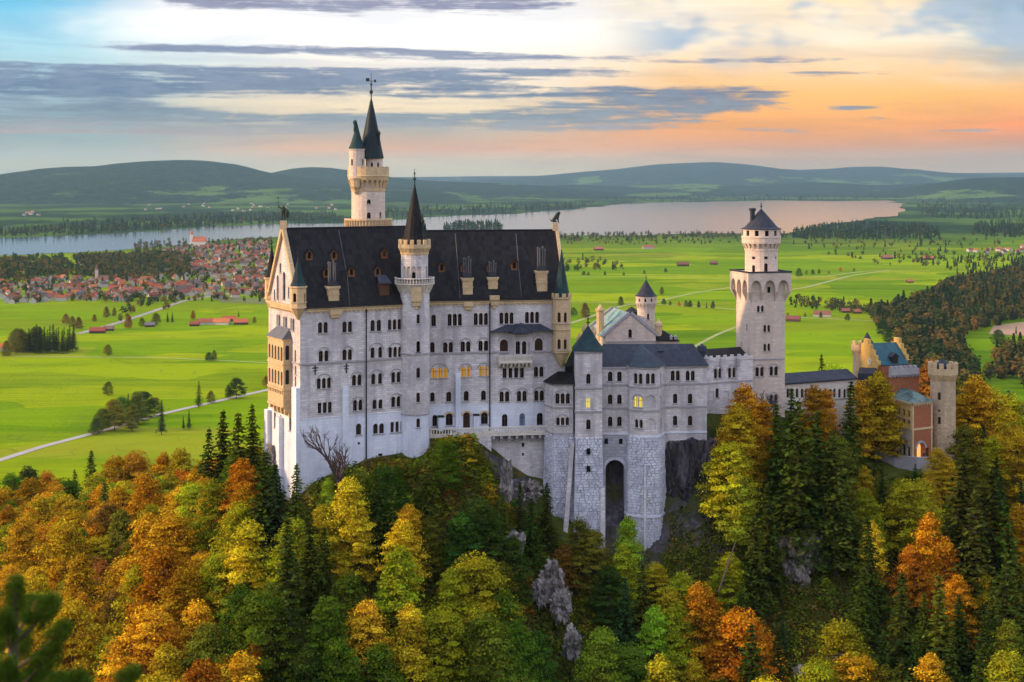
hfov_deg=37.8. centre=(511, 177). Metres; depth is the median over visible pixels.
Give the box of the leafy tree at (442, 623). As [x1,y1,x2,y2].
[403,605,485,681]
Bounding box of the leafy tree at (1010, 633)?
[968,618,1023,681]
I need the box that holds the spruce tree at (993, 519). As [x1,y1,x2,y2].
[963,467,1023,609]
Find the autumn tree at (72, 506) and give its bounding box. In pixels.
[49,499,88,524]
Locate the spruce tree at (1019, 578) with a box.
[1008,566,1023,654]
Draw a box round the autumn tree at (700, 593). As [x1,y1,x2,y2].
[669,581,730,672]
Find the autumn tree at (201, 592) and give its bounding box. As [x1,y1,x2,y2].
[174,569,220,639]
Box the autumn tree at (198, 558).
[185,550,218,606]
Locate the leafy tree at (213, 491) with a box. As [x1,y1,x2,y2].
[177,477,228,565]
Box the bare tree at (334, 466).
[300,425,350,515]
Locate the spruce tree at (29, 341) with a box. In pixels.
[26,328,32,351]
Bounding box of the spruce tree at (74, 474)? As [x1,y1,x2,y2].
[72,469,78,484]
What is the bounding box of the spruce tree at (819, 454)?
[809,429,823,477]
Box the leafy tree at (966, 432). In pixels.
[939,424,991,496]
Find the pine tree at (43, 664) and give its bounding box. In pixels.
[0,572,145,681]
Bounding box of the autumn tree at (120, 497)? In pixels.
[108,486,135,533]
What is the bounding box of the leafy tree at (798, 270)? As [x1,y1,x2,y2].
[795,268,802,275]
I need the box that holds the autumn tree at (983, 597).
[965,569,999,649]
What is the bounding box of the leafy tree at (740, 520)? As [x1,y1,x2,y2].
[711,472,759,551]
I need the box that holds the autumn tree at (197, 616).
[173,598,221,679]
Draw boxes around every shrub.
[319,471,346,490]
[365,459,389,472]
[388,458,407,478]
[389,457,416,480]
[399,493,415,509]
[408,456,426,481]
[411,495,421,508]
[421,488,443,507]
[428,438,445,454]
[429,440,444,461]
[439,472,451,490]
[439,489,461,506]
[442,495,458,515]
[444,511,459,527]
[449,440,461,459]
[452,445,476,468]
[453,448,470,468]
[454,441,473,461]
[454,470,473,487]
[456,445,477,467]
[458,433,472,451]
[460,470,478,495]
[461,433,479,451]
[462,436,476,451]
[463,433,481,451]
[465,467,486,486]
[466,464,481,480]
[469,484,481,498]
[473,450,489,469]
[475,454,487,471]
[477,465,492,480]
[479,484,498,505]
[482,473,494,485]
[482,486,492,499]
[495,502,515,521]
[506,501,517,514]
[509,523,521,532]
[514,594,534,618]
[516,569,533,589]
[528,518,542,541]
[585,623,601,638]
[606,622,628,645]
[709,574,725,596]
[721,525,738,546]
[753,504,760,516]
[802,648,817,663]
[819,577,834,592]
[845,566,861,583]
[861,657,879,680]
[882,616,904,637]
[937,503,952,518]
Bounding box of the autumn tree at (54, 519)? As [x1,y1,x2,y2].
[47,516,59,532]
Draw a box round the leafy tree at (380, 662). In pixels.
[356,642,407,681]
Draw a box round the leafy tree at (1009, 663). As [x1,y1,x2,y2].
[982,648,1023,681]
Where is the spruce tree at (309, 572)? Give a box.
[293,503,334,626]
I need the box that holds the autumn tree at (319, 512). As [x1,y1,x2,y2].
[303,504,344,570]
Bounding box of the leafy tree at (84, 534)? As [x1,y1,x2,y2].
[66,527,91,559]
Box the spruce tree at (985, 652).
[971,616,993,681]
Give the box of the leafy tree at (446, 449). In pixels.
[424,441,465,495]
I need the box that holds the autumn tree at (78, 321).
[74,317,84,328]
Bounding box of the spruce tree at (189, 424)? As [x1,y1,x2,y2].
[186,411,192,427]
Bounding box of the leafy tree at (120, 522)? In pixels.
[103,508,133,557]
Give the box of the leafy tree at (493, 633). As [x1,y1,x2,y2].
[446,610,536,681]
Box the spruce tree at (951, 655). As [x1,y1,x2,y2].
[943,630,962,681]
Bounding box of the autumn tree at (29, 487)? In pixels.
[11,477,45,505]
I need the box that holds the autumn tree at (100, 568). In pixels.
[91,559,110,614]
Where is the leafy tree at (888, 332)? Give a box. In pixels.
[881,325,894,341]
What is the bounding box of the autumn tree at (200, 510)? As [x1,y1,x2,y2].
[190,483,224,550]
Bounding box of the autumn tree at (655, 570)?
[637,561,672,602]
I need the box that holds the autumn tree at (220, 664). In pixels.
[215,654,233,681]
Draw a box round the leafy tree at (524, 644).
[488,621,551,681]
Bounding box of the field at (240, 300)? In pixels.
[216,297,266,303]
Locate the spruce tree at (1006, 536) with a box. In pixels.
[993,502,1023,639]
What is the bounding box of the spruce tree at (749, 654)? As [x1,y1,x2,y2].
[736,623,769,681]
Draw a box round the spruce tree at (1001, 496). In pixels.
[982,476,1011,544]
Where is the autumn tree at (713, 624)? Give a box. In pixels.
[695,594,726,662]
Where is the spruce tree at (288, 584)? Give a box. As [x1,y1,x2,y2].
[266,516,316,657]
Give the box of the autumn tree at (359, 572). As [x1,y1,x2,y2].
[331,504,380,581]
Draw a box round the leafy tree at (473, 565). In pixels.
[423,550,527,648]
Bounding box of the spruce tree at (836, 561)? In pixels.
[809,429,871,579]
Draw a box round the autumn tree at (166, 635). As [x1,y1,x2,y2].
[139,621,187,680]
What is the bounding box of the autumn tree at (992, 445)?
[974,435,1014,499]
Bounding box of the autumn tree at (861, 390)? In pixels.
[840,380,887,456]
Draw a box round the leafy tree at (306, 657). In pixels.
[288,642,325,681]
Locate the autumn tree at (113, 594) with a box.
[99,586,129,651]
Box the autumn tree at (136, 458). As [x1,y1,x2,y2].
[110,449,153,485]
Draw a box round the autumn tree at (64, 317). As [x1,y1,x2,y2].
[60,313,69,323]
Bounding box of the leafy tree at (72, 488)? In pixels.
[43,477,83,500]
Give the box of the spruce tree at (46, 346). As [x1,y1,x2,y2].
[44,329,49,351]
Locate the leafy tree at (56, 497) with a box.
[43,490,66,518]
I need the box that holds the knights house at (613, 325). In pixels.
[576,304,679,344]
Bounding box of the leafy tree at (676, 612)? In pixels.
[651,602,702,681]
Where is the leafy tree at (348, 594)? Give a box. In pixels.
[315,570,376,664]
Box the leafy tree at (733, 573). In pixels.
[708,551,752,615]
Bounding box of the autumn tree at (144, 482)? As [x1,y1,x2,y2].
[123,471,169,533]
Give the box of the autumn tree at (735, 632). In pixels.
[699,606,791,681]
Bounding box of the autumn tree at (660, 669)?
[641,653,682,681]
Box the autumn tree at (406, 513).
[389,503,438,575]
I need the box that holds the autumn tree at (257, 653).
[243,644,272,681]
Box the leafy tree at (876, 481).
[871,473,891,506]
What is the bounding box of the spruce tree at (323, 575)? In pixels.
[303,526,342,642]
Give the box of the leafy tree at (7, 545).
[0,520,33,569]
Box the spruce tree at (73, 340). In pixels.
[69,324,78,350]
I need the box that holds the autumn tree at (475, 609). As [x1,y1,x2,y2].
[447,602,514,681]
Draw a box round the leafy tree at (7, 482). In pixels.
[0,472,22,504]
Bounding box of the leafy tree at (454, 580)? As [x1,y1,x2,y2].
[429,567,476,657]
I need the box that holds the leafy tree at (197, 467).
[195,461,209,476]
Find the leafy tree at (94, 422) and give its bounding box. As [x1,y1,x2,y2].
[88,418,103,433]
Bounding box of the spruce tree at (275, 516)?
[257,462,295,581]
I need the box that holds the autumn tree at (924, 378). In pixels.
[919,359,937,397]
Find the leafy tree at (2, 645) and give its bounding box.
[0,628,6,659]
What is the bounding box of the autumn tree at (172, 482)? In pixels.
[160,471,180,493]
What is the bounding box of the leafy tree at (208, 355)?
[205,352,213,360]
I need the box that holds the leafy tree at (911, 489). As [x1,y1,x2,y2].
[877,478,945,552]
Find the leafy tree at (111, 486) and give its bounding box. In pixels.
[97,482,124,504]
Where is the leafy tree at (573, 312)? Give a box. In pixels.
[571,307,577,316]
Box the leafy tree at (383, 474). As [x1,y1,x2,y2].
[360,464,409,534]
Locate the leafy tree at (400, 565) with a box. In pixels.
[367,545,428,660]
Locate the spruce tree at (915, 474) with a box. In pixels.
[912,464,918,482]
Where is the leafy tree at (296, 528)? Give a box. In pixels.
[259,517,334,596]
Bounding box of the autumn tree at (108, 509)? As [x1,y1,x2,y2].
[85,501,128,554]
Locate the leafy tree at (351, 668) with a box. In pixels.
[309,637,365,681]
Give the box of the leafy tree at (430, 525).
[415,516,453,586]
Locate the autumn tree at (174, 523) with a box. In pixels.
[122,510,209,602]
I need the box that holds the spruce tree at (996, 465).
[985,456,1011,512]
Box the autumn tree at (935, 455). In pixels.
[920,447,953,491]
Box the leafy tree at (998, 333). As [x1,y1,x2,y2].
[988,329,1006,343]
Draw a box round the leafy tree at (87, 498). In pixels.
[80,491,97,510]
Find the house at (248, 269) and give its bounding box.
[243,268,253,273]
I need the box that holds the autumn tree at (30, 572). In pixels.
[21,566,44,590]
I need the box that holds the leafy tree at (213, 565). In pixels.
[182,552,243,639]
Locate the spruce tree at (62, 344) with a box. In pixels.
[57,329,66,351]
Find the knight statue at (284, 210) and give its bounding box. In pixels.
[278,205,288,220]
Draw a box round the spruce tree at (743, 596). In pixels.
[726,584,762,661]
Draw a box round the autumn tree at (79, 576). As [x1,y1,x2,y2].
[57,552,103,612]
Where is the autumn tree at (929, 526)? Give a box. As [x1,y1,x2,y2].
[903,511,948,603]
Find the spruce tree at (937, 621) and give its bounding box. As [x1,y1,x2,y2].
[927,598,951,654]
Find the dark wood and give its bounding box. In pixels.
[791,203,1023,239]
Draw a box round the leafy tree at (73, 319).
[68,316,75,326]
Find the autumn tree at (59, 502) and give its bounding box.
[42,494,86,525]
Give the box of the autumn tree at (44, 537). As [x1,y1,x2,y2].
[18,526,53,568]
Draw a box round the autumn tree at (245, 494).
[220,485,263,549]
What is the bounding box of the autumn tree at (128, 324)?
[124,315,132,327]
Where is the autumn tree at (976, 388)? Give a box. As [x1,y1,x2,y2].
[956,374,1005,469]
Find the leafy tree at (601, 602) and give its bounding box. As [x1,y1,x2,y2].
[582,565,635,632]
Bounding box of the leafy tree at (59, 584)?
[54,571,73,597]
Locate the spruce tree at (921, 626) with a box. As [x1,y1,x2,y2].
[910,592,933,659]
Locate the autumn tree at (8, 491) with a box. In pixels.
[0,486,18,501]
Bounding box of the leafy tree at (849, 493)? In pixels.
[841,485,863,555]
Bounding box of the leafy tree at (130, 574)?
[104,565,158,655]
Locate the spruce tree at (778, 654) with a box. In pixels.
[768,629,789,681]
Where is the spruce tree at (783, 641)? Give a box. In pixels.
[772,615,789,652]
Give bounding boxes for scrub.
[207,434,1016,681]
[221,439,1012,681]
[435,432,584,661]
[661,472,765,656]
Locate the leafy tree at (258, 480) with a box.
[250,464,285,504]
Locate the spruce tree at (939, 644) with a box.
[922,573,967,681]
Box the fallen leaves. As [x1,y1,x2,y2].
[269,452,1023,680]
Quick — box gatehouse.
[851,332,933,456]
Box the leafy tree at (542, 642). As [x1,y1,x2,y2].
[518,630,560,681]
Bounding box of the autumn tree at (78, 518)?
[61,510,88,542]
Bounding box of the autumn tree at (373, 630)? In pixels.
[340,599,397,680]
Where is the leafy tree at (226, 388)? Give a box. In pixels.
[224,384,231,397]
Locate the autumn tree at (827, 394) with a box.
[814,388,840,440]
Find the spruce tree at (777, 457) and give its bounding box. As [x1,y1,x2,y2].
[756,404,794,526]
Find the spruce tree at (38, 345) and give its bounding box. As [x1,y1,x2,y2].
[35,327,42,351]
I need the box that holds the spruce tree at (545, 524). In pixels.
[534,483,563,549]
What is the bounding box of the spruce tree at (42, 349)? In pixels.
[37,328,43,350]
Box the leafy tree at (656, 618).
[631,604,681,681]
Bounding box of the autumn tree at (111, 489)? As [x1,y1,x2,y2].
[106,487,115,499]
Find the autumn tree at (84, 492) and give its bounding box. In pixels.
[76,487,93,500]
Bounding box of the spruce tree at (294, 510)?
[279,464,308,554]
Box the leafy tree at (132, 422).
[123,403,140,431]
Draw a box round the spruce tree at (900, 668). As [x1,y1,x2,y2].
[893,657,910,681]
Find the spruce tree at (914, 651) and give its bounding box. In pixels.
[904,630,923,681]
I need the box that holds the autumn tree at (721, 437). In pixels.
[701,430,741,485]
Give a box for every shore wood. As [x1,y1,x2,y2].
[0,209,345,236]
[385,192,1023,217]
[559,230,787,270]
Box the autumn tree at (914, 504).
[902,497,938,557]
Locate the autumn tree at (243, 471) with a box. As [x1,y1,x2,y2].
[211,457,266,540]
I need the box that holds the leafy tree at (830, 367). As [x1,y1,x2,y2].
[823,364,844,369]
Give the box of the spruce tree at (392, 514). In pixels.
[375,481,399,564]
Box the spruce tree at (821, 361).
[818,353,825,370]
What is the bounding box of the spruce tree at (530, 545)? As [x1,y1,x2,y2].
[518,498,546,569]
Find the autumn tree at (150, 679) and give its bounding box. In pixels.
[136,673,163,681]
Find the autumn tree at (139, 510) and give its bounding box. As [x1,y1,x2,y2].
[127,488,162,530]
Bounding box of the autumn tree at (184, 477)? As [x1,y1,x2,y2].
[177,471,190,482]
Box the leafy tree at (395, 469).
[389,465,408,496]
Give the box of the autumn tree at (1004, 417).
[967,386,1023,473]
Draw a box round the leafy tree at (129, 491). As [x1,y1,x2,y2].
[109,487,135,506]
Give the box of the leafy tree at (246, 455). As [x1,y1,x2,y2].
[225,451,261,496]
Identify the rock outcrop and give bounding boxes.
[266,442,275,487]
[499,458,513,502]
[505,528,525,554]
[514,479,543,502]
[530,576,553,608]
[539,558,564,592]
[549,586,572,625]
[561,622,581,661]
[665,440,688,499]
[675,436,719,504]
[777,528,812,588]
[792,664,808,677]
[806,528,833,573]
[825,650,846,663]
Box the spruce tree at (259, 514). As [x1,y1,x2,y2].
[230,450,288,588]
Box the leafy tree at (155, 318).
[151,313,160,324]
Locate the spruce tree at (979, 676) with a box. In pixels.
[970,649,987,681]
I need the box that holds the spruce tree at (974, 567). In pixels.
[949,488,1009,634]
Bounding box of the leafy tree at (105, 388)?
[101,381,113,394]
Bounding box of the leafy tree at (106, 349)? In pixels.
[102,344,112,354]
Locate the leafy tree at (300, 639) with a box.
[260,605,323,681]
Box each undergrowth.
[276,450,991,681]
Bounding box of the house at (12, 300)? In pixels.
[9,298,15,303]
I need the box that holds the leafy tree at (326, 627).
[303,595,357,680]
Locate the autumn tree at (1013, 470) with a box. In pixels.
[990,435,1023,499]
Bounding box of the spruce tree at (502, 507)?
[494,493,512,549]
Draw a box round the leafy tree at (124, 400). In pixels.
[111,395,131,422]
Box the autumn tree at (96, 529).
[87,523,107,559]
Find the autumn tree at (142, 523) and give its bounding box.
[115,512,177,610]
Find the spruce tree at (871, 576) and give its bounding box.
[847,516,895,626]
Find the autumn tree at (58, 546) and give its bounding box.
[32,519,95,587]
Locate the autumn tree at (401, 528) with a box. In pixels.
[374,519,431,591]
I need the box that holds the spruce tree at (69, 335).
[68,325,72,349]
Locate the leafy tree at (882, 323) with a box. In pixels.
[876,318,885,335]
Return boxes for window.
[282,273,285,300]
[315,373,332,389]
[317,322,328,333]
[317,347,330,362]
[317,402,332,414]
[341,346,353,360]
[342,321,352,333]
[350,371,362,386]
[351,396,363,411]
[355,424,362,435]
[369,342,383,358]
[370,320,375,331]
[370,369,383,385]
[372,400,377,409]
[372,424,378,434]
[376,320,381,331]
[378,399,383,409]
[379,423,384,434]
[387,319,401,330]
[387,343,401,357]
[390,368,401,383]
[390,393,401,407]
[390,421,401,433]
[415,368,420,378]
[415,393,420,402]
[415,418,420,428]
[416,341,420,352]
[430,315,436,326]
[430,342,435,352]
[430,363,448,378]
[430,392,435,402]
[432,415,437,426]
[441,339,454,351]
[445,392,450,402]
[445,413,453,425]
[447,314,462,326]
[459,338,471,351]
[459,363,471,377]
[463,391,469,401]
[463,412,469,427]
[473,313,488,325]
[477,337,488,351]
[477,362,488,376]
[480,390,486,400]
[480,412,488,424]
[498,336,509,354]
[498,388,510,402]
[499,312,512,324]
[502,368,524,378]
[502,414,507,426]
[515,388,527,401]
[516,341,519,353]
[519,413,524,425]
[522,341,525,353]
[524,312,539,323]
[532,363,544,377]
[533,335,544,352]
[533,387,544,401]
[536,413,542,425]
[554,389,570,404]
[555,414,570,425]
[556,313,561,322]
[556,339,561,349]
[585,374,591,384]
[585,420,591,430]
[586,398,589,406]
[607,372,612,381]
[607,395,612,404]
[607,417,612,426]
[616,372,622,381]
[616,395,622,404]
[616,417,622,426]
[628,329,632,338]
[632,394,643,408]
[633,373,642,384]
[634,419,643,428]
[645,373,655,384]
[670,371,680,381]
[672,416,677,426]
[673,394,677,403]
[685,371,695,381]
[687,416,692,426]
[688,394,692,403]
[713,365,722,379]
[727,364,736,378]
[754,364,764,376]
[756,306,764,312]
[763,325,770,332]
[763,344,770,351]
[768,363,779,376]
[769,392,778,402]
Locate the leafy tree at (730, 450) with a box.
[694,440,765,524]
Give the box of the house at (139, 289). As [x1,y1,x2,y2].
[131,287,141,292]
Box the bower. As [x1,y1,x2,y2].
[542,318,708,553]
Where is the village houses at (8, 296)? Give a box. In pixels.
[0,239,273,302]
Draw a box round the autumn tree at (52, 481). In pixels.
[44,477,59,494]
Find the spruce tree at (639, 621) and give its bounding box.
[628,562,654,646]
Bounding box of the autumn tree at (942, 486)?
[935,457,964,506]
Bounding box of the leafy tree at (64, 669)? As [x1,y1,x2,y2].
[59,666,76,677]
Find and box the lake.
[0,200,904,254]
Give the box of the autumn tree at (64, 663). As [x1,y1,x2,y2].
[45,637,83,670]
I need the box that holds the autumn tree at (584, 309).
[581,302,590,316]
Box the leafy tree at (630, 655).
[602,641,649,681]
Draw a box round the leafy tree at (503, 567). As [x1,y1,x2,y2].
[481,561,530,628]
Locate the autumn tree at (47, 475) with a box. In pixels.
[37,469,56,494]
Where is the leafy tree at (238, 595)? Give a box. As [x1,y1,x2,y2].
[211,583,271,675]
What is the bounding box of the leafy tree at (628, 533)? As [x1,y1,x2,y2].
[609,515,650,589]
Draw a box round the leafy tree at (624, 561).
[604,543,644,610]
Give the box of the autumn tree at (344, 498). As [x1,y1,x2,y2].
[319,476,379,568]
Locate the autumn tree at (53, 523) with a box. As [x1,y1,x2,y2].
[42,517,71,564]
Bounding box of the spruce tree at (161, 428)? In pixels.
[155,400,167,434]
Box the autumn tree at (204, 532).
[190,513,221,564]
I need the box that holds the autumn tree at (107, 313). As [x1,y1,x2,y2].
[102,306,111,316]
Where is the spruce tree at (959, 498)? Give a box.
[924,443,995,613]
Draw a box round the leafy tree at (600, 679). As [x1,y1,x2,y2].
[586,674,609,681]
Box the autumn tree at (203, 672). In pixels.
[176,658,225,681]
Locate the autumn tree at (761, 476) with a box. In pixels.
[740,426,770,487]
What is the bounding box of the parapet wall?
[872,451,935,471]
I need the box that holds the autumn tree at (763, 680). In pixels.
[751,674,780,681]
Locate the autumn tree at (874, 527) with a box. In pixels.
[855,520,889,584]
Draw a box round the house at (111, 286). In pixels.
[107,285,119,288]
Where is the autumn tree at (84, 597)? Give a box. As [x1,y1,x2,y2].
[72,592,96,625]
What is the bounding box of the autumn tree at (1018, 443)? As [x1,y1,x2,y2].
[982,431,1023,507]
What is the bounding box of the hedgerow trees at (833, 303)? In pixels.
[789,235,1023,313]
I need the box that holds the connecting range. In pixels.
[697,343,752,413]
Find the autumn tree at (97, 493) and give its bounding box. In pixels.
[81,484,109,513]
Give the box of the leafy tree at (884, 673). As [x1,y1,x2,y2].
[868,663,896,681]
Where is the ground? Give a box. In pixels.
[0,196,1023,681]
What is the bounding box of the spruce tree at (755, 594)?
[729,513,778,616]
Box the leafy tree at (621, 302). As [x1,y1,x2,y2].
[617,296,623,305]
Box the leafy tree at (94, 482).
[73,473,112,498]
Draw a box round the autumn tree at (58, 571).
[46,560,69,589]
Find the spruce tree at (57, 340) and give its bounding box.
[55,328,60,352]
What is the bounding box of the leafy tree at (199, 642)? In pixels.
[173,621,229,679]
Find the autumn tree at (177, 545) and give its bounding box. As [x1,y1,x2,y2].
[158,526,194,586]
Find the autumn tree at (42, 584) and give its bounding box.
[2,574,60,652]
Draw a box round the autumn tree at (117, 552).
[107,541,124,565]
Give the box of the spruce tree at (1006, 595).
[972,551,1023,674]
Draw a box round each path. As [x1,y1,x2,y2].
[30,356,267,362]
[571,287,729,323]
[571,301,872,320]
[623,271,864,278]
[694,326,735,346]
[795,270,888,288]
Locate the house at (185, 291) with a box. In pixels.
[180,288,191,295]
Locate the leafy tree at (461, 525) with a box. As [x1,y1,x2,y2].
[432,512,494,593]
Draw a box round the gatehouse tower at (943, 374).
[928,359,957,463]
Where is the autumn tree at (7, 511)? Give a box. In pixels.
[0,504,18,528]
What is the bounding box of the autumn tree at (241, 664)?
[220,650,262,681]
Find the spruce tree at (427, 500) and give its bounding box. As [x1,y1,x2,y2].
[414,449,444,523]
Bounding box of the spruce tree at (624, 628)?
[610,578,638,669]
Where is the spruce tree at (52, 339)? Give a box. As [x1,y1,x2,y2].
[47,324,59,352]
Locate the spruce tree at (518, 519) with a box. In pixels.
[513,483,526,532]
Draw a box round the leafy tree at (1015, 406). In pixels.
[996,392,1023,481]
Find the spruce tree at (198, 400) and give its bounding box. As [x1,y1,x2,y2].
[193,381,202,407]
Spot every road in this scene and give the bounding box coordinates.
[0,389,267,460]
[76,293,228,333]
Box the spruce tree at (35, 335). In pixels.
[30,323,39,352]
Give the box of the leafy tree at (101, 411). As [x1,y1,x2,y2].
[89,408,112,430]
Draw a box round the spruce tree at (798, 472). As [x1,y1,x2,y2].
[757,398,826,568]
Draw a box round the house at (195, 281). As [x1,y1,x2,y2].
[189,279,200,283]
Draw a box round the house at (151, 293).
[147,292,157,298]
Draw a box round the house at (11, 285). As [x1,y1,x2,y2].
[7,283,14,288]
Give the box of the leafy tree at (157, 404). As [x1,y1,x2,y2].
[147,397,163,415]
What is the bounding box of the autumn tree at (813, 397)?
[794,385,836,452]
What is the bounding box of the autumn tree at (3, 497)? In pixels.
[0,489,13,506]
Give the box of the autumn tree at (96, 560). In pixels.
[90,555,109,577]
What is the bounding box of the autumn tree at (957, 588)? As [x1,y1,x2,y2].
[926,574,982,648]
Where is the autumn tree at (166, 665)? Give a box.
[147,641,189,681]
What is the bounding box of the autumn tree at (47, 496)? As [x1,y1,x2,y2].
[19,491,53,520]
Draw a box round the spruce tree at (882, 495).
[874,464,894,529]
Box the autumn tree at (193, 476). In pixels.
[183,469,201,482]
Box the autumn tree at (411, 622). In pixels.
[385,602,438,681]
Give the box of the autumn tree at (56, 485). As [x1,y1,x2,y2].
[46,480,66,495]
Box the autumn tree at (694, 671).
[680,657,709,681]
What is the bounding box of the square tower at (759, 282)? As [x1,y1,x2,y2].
[729,203,791,416]
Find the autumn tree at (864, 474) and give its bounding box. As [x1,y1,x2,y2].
[852,466,877,507]
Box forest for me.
[868,261,1023,417]
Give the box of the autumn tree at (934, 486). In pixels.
[924,476,941,511]
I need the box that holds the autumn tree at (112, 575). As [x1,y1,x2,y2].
[91,555,137,626]
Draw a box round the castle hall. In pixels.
[264,221,571,500]
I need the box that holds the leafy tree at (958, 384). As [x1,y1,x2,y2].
[929,377,967,459]
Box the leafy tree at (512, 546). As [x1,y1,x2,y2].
[489,534,536,604]
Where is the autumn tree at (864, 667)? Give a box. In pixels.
[820,651,880,681]
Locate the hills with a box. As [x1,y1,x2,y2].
[0,160,1023,203]
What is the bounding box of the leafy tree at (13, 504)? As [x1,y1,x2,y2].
[0,500,18,513]
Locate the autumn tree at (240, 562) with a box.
[205,543,279,625]
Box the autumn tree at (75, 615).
[35,597,111,676]
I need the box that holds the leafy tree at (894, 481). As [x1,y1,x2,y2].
[885,477,903,510]
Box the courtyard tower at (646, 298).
[635,277,656,329]
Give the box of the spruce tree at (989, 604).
[972,586,999,667]
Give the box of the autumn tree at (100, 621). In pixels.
[69,607,117,675]
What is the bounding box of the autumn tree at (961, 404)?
[956,393,998,458]
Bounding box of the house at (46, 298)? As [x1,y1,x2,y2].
[43,295,49,301]
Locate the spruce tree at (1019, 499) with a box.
[1016,481,1023,507]
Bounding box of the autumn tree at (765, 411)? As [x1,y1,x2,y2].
[735,398,785,461]
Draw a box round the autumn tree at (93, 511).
[81,500,130,533]
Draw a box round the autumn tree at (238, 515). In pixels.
[201,500,265,604]
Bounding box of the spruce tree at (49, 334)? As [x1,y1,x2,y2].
[48,326,51,351]
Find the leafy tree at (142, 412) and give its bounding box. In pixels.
[124,391,155,423]
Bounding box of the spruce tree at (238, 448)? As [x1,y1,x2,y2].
[204,412,255,525]
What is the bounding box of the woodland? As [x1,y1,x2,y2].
[0,248,191,279]
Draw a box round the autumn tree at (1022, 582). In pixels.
[1014,556,1023,609]
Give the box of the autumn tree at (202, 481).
[195,476,213,511]
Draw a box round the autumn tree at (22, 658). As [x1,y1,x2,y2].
[4,640,36,671]
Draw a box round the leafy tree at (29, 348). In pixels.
[24,333,33,351]
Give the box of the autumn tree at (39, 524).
[10,520,50,561]
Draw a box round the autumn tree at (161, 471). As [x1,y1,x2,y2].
[153,465,169,476]
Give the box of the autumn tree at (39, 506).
[20,494,53,524]
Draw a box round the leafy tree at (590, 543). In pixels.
[566,527,615,593]
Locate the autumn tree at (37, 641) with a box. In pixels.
[24,624,48,670]
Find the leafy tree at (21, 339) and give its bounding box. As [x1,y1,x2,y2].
[15,328,27,352]
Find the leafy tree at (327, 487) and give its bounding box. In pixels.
[313,478,338,519]
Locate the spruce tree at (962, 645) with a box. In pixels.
[949,594,976,681]
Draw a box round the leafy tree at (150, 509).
[129,503,165,551]
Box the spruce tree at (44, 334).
[42,326,46,347]
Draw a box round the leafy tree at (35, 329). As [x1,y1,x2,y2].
[27,326,50,344]
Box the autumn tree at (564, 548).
[550,543,581,588]
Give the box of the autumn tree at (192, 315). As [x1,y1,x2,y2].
[190,310,195,318]
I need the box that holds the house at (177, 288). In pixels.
[173,287,185,291]
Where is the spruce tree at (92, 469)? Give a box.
[82,450,96,486]
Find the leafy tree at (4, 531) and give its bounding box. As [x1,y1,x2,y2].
[0,524,20,594]
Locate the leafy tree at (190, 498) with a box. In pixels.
[162,480,204,528]
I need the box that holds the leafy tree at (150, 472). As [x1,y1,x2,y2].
[131,470,159,487]
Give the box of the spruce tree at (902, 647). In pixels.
[885,571,923,681]
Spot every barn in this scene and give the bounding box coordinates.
[89,327,105,333]
[103,326,114,330]
[144,321,154,326]
[189,321,199,325]
[197,318,212,324]
[213,318,231,324]
[222,316,236,321]
[233,319,248,324]
[593,246,603,250]
[642,244,654,248]
[676,262,689,265]
[709,261,717,264]
[785,315,800,321]
[813,310,831,316]
[840,308,850,312]
[852,308,861,313]
[881,254,892,258]
[906,279,913,282]
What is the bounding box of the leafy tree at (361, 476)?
[332,468,372,525]
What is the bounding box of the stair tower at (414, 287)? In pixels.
[394,168,434,457]
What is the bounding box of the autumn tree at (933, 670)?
[909,652,952,681]
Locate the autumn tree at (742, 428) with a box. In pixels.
[712,402,766,474]
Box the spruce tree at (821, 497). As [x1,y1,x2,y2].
[797,443,861,572]
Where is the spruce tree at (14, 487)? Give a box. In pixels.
[11,478,18,500]
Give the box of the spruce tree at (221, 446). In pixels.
[204,410,233,483]
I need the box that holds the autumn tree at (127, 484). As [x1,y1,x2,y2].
[120,480,134,490]
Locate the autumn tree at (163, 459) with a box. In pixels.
[150,451,173,471]
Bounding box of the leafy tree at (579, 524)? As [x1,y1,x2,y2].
[558,516,600,583]
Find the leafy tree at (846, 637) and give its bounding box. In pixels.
[792,617,878,681]
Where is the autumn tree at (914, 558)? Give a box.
[884,542,940,616]
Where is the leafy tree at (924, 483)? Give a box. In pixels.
[894,477,948,539]
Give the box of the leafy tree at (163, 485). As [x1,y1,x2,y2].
[147,476,168,499]
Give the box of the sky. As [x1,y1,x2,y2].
[0,0,1023,176]
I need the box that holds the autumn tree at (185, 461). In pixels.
[167,447,198,475]
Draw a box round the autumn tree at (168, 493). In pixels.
[158,490,172,509]
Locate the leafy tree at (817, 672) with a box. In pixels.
[789,658,839,681]
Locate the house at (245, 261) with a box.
[240,260,248,265]
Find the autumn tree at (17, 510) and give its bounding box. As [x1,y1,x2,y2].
[7,505,27,518]
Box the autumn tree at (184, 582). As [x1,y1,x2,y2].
[146,566,219,672]
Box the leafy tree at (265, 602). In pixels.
[212,585,319,681]
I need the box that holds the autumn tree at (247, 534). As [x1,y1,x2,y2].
[211,519,282,613]
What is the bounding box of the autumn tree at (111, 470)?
[94,454,133,483]
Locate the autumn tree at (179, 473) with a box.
[171,469,184,484]
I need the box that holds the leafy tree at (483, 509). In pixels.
[449,498,508,561]
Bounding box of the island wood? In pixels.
[443,218,502,229]
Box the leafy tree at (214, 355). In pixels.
[212,350,217,359]
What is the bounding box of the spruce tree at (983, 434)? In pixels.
[975,424,987,477]
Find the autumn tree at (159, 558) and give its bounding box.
[119,543,192,647]
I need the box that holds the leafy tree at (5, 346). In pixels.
[0,340,11,355]
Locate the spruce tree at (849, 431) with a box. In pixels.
[835,380,872,486]
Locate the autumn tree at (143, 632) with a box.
[91,604,187,681]
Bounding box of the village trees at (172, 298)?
[0,236,271,320]

